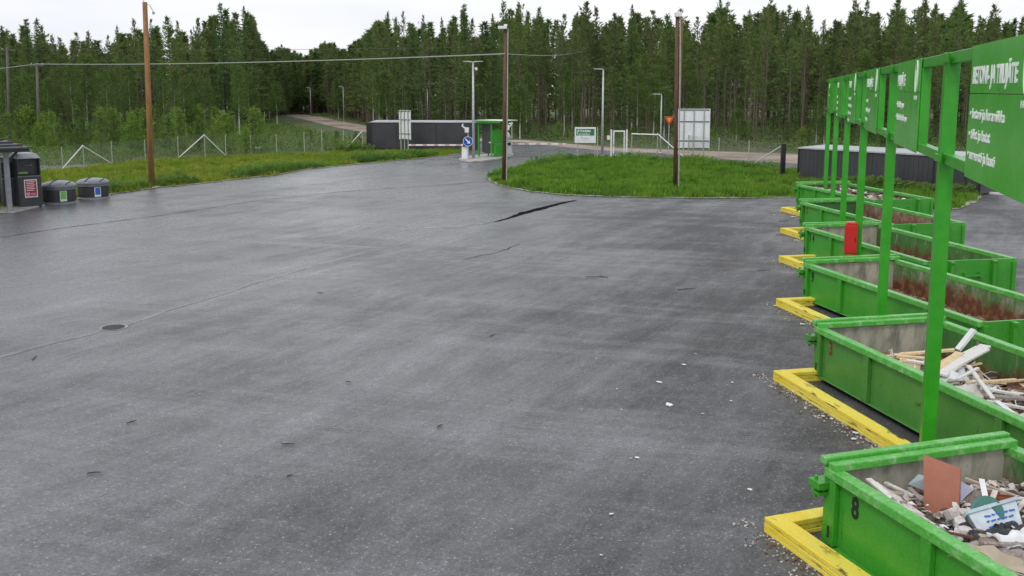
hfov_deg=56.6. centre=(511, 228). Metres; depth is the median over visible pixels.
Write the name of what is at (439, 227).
asphalt joint
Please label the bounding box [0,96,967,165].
ground
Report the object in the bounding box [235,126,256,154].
bush
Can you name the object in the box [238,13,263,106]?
pine tree
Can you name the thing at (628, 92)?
birch tree
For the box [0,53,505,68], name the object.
overhead cable
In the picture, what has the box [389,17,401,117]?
pine tree
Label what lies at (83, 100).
birch tree
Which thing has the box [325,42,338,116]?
pine tree
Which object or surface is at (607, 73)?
pine tree
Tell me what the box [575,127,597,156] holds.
notice board
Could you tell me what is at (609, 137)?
pedestrian gate
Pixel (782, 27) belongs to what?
pine tree
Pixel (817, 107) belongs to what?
birch tree
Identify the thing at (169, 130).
young pine
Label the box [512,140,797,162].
gravel road
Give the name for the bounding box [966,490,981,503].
sheet scrap
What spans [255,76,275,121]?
birch tree
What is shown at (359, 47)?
pine tree
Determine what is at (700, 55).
pine tree
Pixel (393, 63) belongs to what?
pine tree
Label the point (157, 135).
young pine
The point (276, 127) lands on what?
scrub cover
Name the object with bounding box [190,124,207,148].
bush
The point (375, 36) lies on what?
pine tree
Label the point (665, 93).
birch tree
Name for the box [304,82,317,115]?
pine tree
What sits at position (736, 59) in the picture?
pine tree
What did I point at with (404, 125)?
sign board
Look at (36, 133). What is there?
bush
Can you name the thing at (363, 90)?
pine tree
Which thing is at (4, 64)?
spruce tree
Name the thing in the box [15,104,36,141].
bush
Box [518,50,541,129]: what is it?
pine tree
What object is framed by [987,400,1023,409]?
plank
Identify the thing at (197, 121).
young pine
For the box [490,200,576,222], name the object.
asphalt crack
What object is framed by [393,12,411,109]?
pine tree
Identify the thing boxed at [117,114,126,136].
bush
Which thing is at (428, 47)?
pine tree
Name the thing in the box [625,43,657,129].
pine tree
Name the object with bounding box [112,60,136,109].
birch tree
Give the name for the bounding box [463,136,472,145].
road sign
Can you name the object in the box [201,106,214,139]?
young pine
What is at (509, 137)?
camera mast
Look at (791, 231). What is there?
timber kerb
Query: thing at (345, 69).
pine tree
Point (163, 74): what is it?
birch tree
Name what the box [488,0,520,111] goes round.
pine tree
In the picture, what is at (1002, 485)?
rubble heap
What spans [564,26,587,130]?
pine tree
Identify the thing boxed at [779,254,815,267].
timber kerb
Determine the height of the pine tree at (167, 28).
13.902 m
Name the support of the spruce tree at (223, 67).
on the ground at (303, 123)
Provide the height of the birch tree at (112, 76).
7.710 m
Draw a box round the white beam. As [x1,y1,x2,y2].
[984,192,1002,194]
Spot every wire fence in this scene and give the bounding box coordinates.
[1,130,362,168]
[631,133,780,169]
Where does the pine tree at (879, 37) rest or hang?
on the ground at (303, 123)
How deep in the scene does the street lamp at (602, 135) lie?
74.39 m
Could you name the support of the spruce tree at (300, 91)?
on the ground at (303, 123)
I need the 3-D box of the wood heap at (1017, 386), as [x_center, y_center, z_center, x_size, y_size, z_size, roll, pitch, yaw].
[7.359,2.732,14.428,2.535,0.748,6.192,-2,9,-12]
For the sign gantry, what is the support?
on the asphalt yard at (354, 386)
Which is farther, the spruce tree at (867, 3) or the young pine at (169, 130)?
the spruce tree at (867, 3)
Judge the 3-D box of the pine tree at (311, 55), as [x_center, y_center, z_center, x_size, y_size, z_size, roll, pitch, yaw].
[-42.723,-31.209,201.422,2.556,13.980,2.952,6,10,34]
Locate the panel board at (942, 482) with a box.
[923,455,960,516]
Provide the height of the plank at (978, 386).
0.070 m
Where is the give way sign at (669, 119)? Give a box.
[665,117,673,155]
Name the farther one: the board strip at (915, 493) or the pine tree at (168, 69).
the pine tree at (168, 69)
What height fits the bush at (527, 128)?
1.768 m
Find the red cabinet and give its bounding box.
[843,222,857,254]
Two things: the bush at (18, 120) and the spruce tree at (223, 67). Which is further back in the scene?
the spruce tree at (223, 67)
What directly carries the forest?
on the ground at (303, 123)
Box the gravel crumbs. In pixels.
[733,210,879,575]
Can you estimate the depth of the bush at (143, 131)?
77.62 m
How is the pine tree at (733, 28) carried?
on the ground at (303, 123)
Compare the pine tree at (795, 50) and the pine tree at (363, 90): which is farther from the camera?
the pine tree at (363, 90)
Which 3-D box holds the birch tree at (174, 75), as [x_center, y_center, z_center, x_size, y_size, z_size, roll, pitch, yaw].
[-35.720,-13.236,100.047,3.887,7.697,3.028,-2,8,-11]
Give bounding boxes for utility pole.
[0,47,15,138]
[30,63,43,144]
[142,0,159,187]
[498,24,508,180]
[673,12,682,186]
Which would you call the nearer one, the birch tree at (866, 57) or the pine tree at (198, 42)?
the birch tree at (866, 57)
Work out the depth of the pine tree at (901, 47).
97.05 m
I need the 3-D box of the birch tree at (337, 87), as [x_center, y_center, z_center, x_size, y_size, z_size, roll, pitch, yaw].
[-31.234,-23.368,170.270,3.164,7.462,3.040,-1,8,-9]
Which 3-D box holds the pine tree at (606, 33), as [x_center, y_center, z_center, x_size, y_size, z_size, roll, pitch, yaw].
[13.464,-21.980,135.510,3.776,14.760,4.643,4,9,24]
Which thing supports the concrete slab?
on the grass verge
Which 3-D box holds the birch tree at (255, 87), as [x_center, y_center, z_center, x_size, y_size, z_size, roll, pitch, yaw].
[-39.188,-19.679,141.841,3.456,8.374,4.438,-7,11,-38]
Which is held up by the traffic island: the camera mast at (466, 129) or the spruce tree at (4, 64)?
the camera mast at (466, 129)
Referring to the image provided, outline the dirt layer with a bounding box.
[889,287,985,320]
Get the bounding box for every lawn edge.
[488,177,788,197]
[933,195,980,210]
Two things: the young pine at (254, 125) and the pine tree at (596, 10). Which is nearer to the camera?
the young pine at (254, 125)
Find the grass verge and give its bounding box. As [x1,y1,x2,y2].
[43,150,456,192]
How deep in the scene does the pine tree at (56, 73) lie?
123.51 m
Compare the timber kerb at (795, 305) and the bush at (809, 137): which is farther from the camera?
the bush at (809, 137)
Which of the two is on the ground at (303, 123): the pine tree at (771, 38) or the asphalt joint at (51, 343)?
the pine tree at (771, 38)
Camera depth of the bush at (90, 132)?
92.77 m
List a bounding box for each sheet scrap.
[909,474,923,489]
[960,481,973,501]
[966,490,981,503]
[988,493,1013,500]
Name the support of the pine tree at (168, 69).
on the ground at (303, 123)
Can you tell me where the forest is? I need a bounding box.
[0,1,1023,126]
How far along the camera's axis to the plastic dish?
9.63 m
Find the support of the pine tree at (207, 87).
on the ground at (303, 123)
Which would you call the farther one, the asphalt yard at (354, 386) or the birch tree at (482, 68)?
the birch tree at (482, 68)
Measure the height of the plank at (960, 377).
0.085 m
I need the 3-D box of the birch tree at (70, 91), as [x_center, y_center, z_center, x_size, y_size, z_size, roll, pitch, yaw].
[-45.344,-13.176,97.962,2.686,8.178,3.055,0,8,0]
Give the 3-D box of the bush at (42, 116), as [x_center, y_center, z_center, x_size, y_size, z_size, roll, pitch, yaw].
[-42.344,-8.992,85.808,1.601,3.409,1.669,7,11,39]
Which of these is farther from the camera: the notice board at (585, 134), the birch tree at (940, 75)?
the birch tree at (940, 75)
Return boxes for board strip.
[865,478,891,497]
[877,482,924,516]
[884,481,914,496]
[895,498,935,525]
[907,487,923,500]
[939,524,962,540]
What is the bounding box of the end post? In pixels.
[780,143,785,173]
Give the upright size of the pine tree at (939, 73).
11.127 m
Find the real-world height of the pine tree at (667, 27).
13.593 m
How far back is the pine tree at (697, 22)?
102.84 m
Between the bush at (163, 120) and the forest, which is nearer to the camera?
the bush at (163, 120)
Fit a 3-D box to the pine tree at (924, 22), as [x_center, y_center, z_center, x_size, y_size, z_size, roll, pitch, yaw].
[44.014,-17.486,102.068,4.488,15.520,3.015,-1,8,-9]
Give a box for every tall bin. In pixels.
[0,156,15,205]
[9,152,42,206]
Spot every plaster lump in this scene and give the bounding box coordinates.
[943,507,960,521]
[953,517,965,526]
[958,508,969,515]
[958,525,972,537]
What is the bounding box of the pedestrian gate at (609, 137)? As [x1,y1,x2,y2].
[607,130,627,156]
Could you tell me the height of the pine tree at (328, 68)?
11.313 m
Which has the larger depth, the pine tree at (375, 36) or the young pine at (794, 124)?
the pine tree at (375, 36)
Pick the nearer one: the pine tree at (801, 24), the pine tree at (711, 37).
the pine tree at (801, 24)
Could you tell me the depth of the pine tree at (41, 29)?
137.62 m
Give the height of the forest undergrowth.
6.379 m
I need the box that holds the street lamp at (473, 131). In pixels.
[463,61,482,157]
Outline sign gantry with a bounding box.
[823,34,1023,441]
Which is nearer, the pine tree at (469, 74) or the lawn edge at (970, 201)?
the lawn edge at (970, 201)
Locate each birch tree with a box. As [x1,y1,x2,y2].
[0,66,20,126]
[3,75,36,117]
[12,71,44,134]
[30,77,61,133]
[40,74,63,135]
[54,60,84,135]
[62,57,82,121]
[69,52,105,136]
[75,75,93,127]
[88,66,120,134]
[103,69,123,118]
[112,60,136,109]
[116,55,145,114]
[139,66,166,119]
[151,59,172,129]
[158,66,192,133]
[168,77,195,133]
[193,56,212,120]
[212,59,230,124]
[221,63,242,127]
[228,47,249,120]
[228,63,250,134]
[230,72,263,117]
[242,70,261,105]
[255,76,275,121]
[261,79,275,119]
[262,83,292,123]
[332,77,342,118]
[360,49,381,120]
[370,72,388,119]
[371,68,399,119]
[390,59,416,111]
[474,51,500,119]
[501,72,524,138]
[508,84,537,138]
[511,71,539,135]
[553,59,575,133]
[554,53,584,129]
[618,61,645,128]
[625,62,649,136]
[638,72,673,139]
[650,85,682,136]
[653,66,674,131]
[686,74,707,108]
[724,108,747,142]
[733,120,753,137]
[807,93,826,143]
[811,113,841,144]
[823,51,848,87]
[847,48,882,116]
[930,76,941,113]
[931,66,942,126]
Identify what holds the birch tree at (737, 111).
on the ground at (303, 123)
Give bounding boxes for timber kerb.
[764,507,870,575]
[773,368,910,446]
[776,297,829,321]
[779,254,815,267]
[780,227,817,239]
[781,207,799,215]
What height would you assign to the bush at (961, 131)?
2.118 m
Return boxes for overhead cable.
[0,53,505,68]
[39,47,458,49]
[510,52,577,55]
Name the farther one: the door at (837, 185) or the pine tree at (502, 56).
the pine tree at (502, 56)
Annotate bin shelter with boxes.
[0,138,32,211]
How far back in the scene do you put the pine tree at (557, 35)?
120.25 m
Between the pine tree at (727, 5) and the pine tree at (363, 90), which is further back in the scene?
the pine tree at (363, 90)
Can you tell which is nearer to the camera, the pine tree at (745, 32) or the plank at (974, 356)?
the plank at (974, 356)
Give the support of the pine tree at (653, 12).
on the ground at (303, 123)
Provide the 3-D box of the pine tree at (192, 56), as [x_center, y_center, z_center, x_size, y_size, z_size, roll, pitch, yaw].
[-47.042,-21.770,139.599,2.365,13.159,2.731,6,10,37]
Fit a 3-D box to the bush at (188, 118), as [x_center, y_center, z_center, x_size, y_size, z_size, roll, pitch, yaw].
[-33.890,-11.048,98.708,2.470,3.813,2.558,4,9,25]
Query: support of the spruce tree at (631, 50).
on the ground at (303, 123)
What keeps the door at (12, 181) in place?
in the tall bin at (2, 192)
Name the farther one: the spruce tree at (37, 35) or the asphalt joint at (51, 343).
the spruce tree at (37, 35)
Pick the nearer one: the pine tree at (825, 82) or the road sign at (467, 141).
the road sign at (467, 141)
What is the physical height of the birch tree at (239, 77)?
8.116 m
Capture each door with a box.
[4,180,15,205]
[20,177,41,205]
[484,124,492,152]
[796,181,848,204]
[799,197,856,225]
[801,254,896,296]
[802,220,879,254]
[812,313,926,368]
[820,431,1009,545]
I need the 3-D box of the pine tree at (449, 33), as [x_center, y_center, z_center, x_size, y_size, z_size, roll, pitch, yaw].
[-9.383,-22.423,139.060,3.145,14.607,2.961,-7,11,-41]
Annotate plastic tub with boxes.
[961,496,1021,531]
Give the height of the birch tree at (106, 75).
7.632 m
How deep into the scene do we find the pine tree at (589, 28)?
108.17 m
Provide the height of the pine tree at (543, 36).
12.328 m
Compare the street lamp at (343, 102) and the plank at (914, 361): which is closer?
the plank at (914, 361)
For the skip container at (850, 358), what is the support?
on the asphalt yard at (354, 386)
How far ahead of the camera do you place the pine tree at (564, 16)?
108.25 m
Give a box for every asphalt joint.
[0,330,100,356]
[127,235,430,324]
[398,223,481,230]
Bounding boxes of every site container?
[366,120,477,149]
[797,144,996,193]
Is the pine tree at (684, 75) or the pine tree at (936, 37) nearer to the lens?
the pine tree at (936, 37)
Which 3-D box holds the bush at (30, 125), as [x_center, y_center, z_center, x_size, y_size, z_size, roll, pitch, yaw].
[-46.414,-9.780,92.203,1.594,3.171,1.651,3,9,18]
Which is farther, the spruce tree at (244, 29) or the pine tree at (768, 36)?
the spruce tree at (244, 29)
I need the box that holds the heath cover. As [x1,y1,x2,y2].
[300,112,967,150]
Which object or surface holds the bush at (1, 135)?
on the ground at (303, 123)
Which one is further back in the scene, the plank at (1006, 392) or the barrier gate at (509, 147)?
the barrier gate at (509, 147)
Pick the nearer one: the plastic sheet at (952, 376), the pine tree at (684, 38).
the plastic sheet at (952, 376)
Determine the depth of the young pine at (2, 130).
88.14 m
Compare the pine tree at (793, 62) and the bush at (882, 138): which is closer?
the bush at (882, 138)
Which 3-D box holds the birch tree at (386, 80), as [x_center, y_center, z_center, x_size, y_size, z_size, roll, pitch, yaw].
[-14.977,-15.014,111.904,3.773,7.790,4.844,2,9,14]
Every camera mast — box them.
[462,124,468,158]
[508,123,512,139]
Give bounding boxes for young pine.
[0,115,4,138]
[3,109,16,153]
[12,107,22,140]
[72,105,83,138]
[90,110,110,155]
[90,113,95,134]
[128,107,142,147]
[138,108,146,148]
[153,116,159,137]
[162,114,174,149]
[174,108,191,154]
[193,114,203,143]
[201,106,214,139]
[214,108,223,141]
[229,116,237,142]
[247,110,262,153]
[713,125,717,141]
[748,119,753,140]
[767,122,772,140]
[789,116,797,140]
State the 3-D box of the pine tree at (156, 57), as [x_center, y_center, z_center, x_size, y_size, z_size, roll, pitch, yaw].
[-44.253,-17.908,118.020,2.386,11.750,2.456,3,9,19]
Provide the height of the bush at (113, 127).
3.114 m
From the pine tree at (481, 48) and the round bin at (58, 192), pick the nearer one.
the round bin at (58, 192)
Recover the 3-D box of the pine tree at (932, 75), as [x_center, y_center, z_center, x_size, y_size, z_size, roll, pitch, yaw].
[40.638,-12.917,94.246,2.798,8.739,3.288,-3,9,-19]
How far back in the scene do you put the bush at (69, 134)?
85.78 m
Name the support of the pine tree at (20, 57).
on the ground at (303, 123)
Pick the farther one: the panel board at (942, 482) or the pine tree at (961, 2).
the pine tree at (961, 2)
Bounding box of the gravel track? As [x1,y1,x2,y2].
[262,114,481,140]
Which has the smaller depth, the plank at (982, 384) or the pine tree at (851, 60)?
the plank at (982, 384)
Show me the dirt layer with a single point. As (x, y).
(945, 305)
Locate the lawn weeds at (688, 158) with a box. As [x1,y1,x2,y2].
[525,150,779,167]
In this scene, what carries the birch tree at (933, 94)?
on the ground at (303, 123)
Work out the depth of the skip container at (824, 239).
27.27 m
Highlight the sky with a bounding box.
[0,0,1023,94]
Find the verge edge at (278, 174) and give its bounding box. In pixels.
[76,152,461,199]
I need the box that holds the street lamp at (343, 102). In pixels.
[338,86,343,118]
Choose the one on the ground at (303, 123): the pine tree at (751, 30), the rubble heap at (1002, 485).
the pine tree at (751, 30)
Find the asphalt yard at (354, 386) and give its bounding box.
[0,142,1023,575]
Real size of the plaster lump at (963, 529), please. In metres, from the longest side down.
0.200 x 0.110 x 0.109 m
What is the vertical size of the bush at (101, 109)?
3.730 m
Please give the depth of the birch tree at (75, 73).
134.46 m
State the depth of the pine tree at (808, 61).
102.91 m
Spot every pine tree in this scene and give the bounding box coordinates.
[0,29,17,88]
[10,50,29,95]
[11,39,48,120]
[32,24,51,89]
[42,34,65,131]
[47,56,66,120]
[50,36,75,131]
[58,45,86,89]
[59,71,79,106]
[68,31,88,115]
[76,30,105,128]
[98,35,118,112]
[111,25,128,127]
[126,17,142,122]
[134,46,152,107]
[149,16,188,129]
[149,19,161,118]
[150,38,164,128]
[165,50,177,125]
[170,21,193,102]
[176,51,188,101]
[183,29,202,103]
[184,38,198,96]
[187,18,218,121]
[197,71,219,129]
[222,20,241,125]
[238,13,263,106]
[262,50,279,111]
[277,44,290,115]
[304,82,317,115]
[305,50,317,107]
[320,41,330,112]
[323,61,332,107]
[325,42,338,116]
[339,49,349,118]
[346,39,364,121]
[355,32,374,121]
[355,77,370,122]
[370,21,383,119]
[376,10,399,119]
[385,49,401,119]
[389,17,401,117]
[392,21,423,102]
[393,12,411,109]
[407,60,431,119]
[409,43,430,116]
[414,14,430,119]
[420,35,437,119]
[430,66,457,119]
[439,25,454,116]
[444,29,464,119]
[450,31,466,119]
[451,54,483,119]
[459,19,486,119]
[470,44,491,119]
[483,52,509,118]
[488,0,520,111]
[493,21,516,114]
[495,13,512,108]
[500,12,530,109]
[508,2,532,112]
[516,10,549,131]
[518,7,550,132]
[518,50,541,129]
[530,29,559,130]
[533,28,555,122]
[547,13,576,133]
[547,26,569,128]
[557,1,612,126]
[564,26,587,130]
[572,11,582,112]
[572,48,594,126]
[584,27,606,131]
[585,5,605,126]
[590,67,630,134]
[593,12,637,132]
[600,22,616,120]
[601,39,622,129]
[615,66,638,129]
[621,12,644,124]
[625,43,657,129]
[625,43,660,133]
[643,9,665,133]
[649,12,685,134]
[654,40,670,91]
[667,7,693,116]
[670,52,692,108]
[671,23,695,108]
[681,30,695,105]
[685,16,707,108]
[689,44,716,107]
[695,41,712,108]
[695,49,715,107]
[704,0,733,125]
[704,23,721,127]
[712,29,744,134]
[716,0,738,133]
[723,22,742,131]
[736,19,756,119]
[737,47,765,139]
[738,10,757,116]
[745,39,772,136]
[745,59,774,140]
[753,8,778,129]
[756,0,779,135]
[773,9,789,128]
[773,31,814,124]
[779,20,803,131]
[781,36,801,137]
[791,23,816,129]
[791,27,822,124]
[793,4,818,133]
[808,19,832,138]
[812,62,832,138]
[821,44,842,108]
[832,0,873,123]
[832,51,848,136]
[840,52,855,142]
[841,45,858,73]
[854,14,888,69]
[856,11,899,134]
[869,0,922,110]
[870,39,886,91]
[881,28,915,62]
[882,13,907,54]
[886,24,909,64]
[897,8,924,62]
[905,0,943,57]
[923,2,950,141]
[925,54,941,117]
[931,36,944,133]
[935,19,962,76]
[946,0,976,122]
[959,19,976,125]
[960,62,970,140]
[974,3,1001,93]
[1000,23,1011,38]
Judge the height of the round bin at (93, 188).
1.042 m
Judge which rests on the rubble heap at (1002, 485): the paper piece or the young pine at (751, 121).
the paper piece
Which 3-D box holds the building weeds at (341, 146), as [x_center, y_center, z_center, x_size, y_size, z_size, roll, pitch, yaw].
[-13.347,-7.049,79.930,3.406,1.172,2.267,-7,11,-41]
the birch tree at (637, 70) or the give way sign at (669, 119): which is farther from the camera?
the birch tree at (637, 70)
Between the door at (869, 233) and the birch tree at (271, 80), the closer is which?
the door at (869, 233)
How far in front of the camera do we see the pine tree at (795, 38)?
116.78 m
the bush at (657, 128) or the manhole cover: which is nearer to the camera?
the manhole cover
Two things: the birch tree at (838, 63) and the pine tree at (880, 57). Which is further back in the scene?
the birch tree at (838, 63)
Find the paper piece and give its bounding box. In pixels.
[986,527,1023,548]
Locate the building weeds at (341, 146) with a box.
[331,139,374,151]
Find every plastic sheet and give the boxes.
[940,367,974,381]
[956,380,996,397]
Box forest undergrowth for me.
[0,85,968,137]
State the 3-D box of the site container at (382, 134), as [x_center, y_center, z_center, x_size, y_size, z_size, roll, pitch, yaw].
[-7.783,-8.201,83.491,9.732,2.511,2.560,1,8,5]
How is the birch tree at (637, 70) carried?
on the ground at (303, 123)
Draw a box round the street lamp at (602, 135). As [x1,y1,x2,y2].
[598,68,603,155]
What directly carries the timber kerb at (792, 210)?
on the asphalt yard at (354, 386)
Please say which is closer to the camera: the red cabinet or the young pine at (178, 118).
the red cabinet
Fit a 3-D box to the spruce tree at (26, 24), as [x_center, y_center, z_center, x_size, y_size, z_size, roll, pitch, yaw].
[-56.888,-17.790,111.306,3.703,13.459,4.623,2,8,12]
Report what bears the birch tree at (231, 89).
on the ground at (303, 123)
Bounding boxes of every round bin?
[42,180,76,204]
[76,177,109,199]
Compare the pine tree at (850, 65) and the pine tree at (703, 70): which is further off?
the pine tree at (703, 70)
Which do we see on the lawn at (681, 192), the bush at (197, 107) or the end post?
the end post
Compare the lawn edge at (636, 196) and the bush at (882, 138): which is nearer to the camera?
the lawn edge at (636, 196)
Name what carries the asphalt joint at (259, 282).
on the asphalt yard at (354, 386)
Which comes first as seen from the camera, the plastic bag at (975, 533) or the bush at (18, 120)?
the plastic bag at (975, 533)
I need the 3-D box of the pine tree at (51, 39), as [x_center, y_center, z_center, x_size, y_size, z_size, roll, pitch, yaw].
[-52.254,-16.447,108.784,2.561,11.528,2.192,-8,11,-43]
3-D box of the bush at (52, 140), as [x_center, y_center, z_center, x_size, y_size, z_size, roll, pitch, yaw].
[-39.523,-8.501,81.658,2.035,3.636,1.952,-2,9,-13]
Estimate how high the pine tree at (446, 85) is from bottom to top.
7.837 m
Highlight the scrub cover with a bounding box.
[0,117,366,167]
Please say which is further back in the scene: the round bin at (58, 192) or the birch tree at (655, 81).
the birch tree at (655, 81)
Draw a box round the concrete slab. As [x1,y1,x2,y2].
[0,204,44,212]
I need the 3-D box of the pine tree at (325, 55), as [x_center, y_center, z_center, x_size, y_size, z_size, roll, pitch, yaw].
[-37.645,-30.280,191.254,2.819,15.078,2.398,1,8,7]
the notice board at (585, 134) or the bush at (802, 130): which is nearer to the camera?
the notice board at (585, 134)
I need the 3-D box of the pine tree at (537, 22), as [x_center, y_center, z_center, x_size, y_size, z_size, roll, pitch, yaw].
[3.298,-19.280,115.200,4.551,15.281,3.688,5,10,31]
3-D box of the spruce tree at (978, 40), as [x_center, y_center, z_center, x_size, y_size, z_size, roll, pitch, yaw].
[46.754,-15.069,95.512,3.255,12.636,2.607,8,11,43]
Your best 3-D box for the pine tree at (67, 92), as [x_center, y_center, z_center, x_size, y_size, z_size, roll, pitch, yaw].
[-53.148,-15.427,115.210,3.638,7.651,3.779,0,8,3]
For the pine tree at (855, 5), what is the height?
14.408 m
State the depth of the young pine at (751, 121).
94.97 m
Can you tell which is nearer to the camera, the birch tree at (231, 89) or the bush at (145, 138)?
the bush at (145, 138)
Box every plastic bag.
[943,522,1006,545]
[981,517,1023,534]
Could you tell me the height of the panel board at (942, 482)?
0.576 m
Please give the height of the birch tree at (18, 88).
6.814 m
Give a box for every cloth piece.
[947,534,1023,573]
[978,537,1023,564]
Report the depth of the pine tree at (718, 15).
106.76 m
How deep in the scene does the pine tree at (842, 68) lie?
100.21 m
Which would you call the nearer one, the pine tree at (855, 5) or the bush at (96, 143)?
the bush at (96, 143)
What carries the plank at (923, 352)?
on the wood heap at (1017, 386)
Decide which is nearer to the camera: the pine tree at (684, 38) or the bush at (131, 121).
the bush at (131, 121)
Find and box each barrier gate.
[408,144,467,158]
[507,140,565,153]
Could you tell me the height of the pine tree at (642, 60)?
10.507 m
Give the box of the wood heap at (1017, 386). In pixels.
[880,349,1023,416]
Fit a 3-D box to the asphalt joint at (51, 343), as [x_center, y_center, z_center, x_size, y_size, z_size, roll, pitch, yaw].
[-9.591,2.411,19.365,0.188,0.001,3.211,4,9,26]
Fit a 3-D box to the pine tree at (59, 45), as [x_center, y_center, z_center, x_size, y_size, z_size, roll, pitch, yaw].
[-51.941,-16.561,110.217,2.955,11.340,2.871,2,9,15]
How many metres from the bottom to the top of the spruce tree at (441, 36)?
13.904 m
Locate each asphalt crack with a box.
[5,181,483,236]
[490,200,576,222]
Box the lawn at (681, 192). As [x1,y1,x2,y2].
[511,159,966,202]
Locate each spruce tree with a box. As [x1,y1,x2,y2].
[0,25,21,132]
[0,60,16,126]
[16,18,40,111]
[24,18,56,133]
[208,3,244,117]
[230,5,259,126]
[295,52,306,111]
[394,23,432,119]
[432,17,454,119]
[446,4,482,119]
[482,14,502,118]
[499,32,516,133]
[616,4,637,130]
[764,4,800,134]
[820,18,841,123]
[856,0,875,135]
[957,15,982,127]
[999,17,1018,94]
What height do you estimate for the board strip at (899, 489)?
0.040 m
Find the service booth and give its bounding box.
[475,119,517,156]
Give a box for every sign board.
[399,110,410,149]
[678,108,709,155]
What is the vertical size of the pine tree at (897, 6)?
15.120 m
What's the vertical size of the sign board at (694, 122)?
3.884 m
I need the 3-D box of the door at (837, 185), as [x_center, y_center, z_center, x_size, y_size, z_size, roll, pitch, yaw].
[14.032,-1.613,42.931,2.600,1.030,0.173,-2,8,-11]
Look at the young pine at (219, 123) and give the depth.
91.70 m
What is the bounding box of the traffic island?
[459,153,513,162]
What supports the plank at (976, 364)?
on the plastic sheet at (952, 376)
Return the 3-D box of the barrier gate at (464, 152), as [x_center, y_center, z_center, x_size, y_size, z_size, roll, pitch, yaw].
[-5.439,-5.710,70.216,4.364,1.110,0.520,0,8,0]
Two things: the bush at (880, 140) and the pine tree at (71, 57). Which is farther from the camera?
the pine tree at (71, 57)
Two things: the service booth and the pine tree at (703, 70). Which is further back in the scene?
the pine tree at (703, 70)
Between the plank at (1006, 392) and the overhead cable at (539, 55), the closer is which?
the plank at (1006, 392)
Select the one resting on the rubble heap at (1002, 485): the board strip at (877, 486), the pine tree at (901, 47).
the board strip at (877, 486)
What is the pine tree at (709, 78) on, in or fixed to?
on the ground at (303, 123)
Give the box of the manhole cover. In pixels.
[99,324,127,330]
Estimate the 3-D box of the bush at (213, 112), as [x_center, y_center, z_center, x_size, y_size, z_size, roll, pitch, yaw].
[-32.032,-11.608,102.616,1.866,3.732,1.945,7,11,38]
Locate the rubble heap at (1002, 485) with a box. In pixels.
[877,477,1023,575]
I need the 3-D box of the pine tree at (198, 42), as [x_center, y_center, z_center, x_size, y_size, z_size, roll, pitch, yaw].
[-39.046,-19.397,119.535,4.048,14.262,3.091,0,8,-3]
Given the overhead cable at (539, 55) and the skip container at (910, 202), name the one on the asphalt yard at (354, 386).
the skip container at (910, 202)
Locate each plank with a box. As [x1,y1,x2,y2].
[897,355,924,359]
[901,348,954,354]
[905,359,923,363]
[940,344,990,376]
[940,351,964,369]
[943,348,989,371]
[955,328,976,350]
[956,367,979,379]
[963,362,982,367]
[965,378,1016,383]
[966,365,994,399]
[969,377,993,399]
[980,387,1019,395]
[984,394,1023,400]
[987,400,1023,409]
[993,400,1016,413]
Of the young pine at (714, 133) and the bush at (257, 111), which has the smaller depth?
the bush at (257, 111)
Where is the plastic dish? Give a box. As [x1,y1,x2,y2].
[970,496,1003,519]
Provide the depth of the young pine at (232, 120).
91.69 m
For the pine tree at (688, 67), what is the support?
on the ground at (303, 123)
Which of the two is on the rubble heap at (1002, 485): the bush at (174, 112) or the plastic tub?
the plastic tub
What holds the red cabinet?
attached to the sign gantry
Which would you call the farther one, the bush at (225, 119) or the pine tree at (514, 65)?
the pine tree at (514, 65)
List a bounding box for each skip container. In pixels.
[793,181,933,214]
[795,197,965,244]
[796,254,1023,347]
[798,220,1016,291]
[805,313,1023,448]
[808,431,1023,575]
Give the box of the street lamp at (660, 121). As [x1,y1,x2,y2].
[655,94,661,152]
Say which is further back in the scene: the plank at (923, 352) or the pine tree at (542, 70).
the pine tree at (542, 70)
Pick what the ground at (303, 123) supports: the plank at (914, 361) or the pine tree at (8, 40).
the pine tree at (8, 40)
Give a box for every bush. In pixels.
[0,121,9,139]
[12,108,25,138]
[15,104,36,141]
[25,112,36,142]
[29,122,42,146]
[31,125,41,144]
[32,114,51,143]
[33,110,51,144]
[40,110,63,150]
[55,133,65,151]
[65,128,73,145]
[66,101,85,126]
[69,127,87,153]
[71,117,92,148]
[85,106,107,142]
[86,123,93,141]
[92,130,102,149]
[104,105,123,142]
[104,113,123,144]
[116,109,144,151]
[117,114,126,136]
[123,110,140,142]
[132,115,156,149]
[135,107,145,131]
[140,127,155,154]
[152,103,160,124]
[152,117,162,134]
[156,113,172,145]
[168,106,194,149]
[170,112,194,151]
[180,104,194,138]
[182,104,204,135]
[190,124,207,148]
[203,114,216,132]
[205,124,219,146]
[207,128,216,149]
[210,105,220,134]
[212,109,239,153]
[218,122,234,143]
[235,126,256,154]
[242,104,266,146]
[512,116,528,137]
[523,122,531,136]
[553,121,561,137]
[654,121,663,136]
[735,118,750,142]
[781,121,793,142]
[795,127,807,144]
[805,129,815,145]
[850,128,856,144]
[875,123,886,144]
[875,124,886,146]
[956,123,966,145]
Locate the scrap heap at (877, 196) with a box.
[816,185,905,199]
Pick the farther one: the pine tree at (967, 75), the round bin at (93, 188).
the pine tree at (967, 75)
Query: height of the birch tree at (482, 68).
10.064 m
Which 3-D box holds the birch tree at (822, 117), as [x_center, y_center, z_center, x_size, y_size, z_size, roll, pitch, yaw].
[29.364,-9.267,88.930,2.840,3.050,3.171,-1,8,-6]
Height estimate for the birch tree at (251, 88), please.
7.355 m

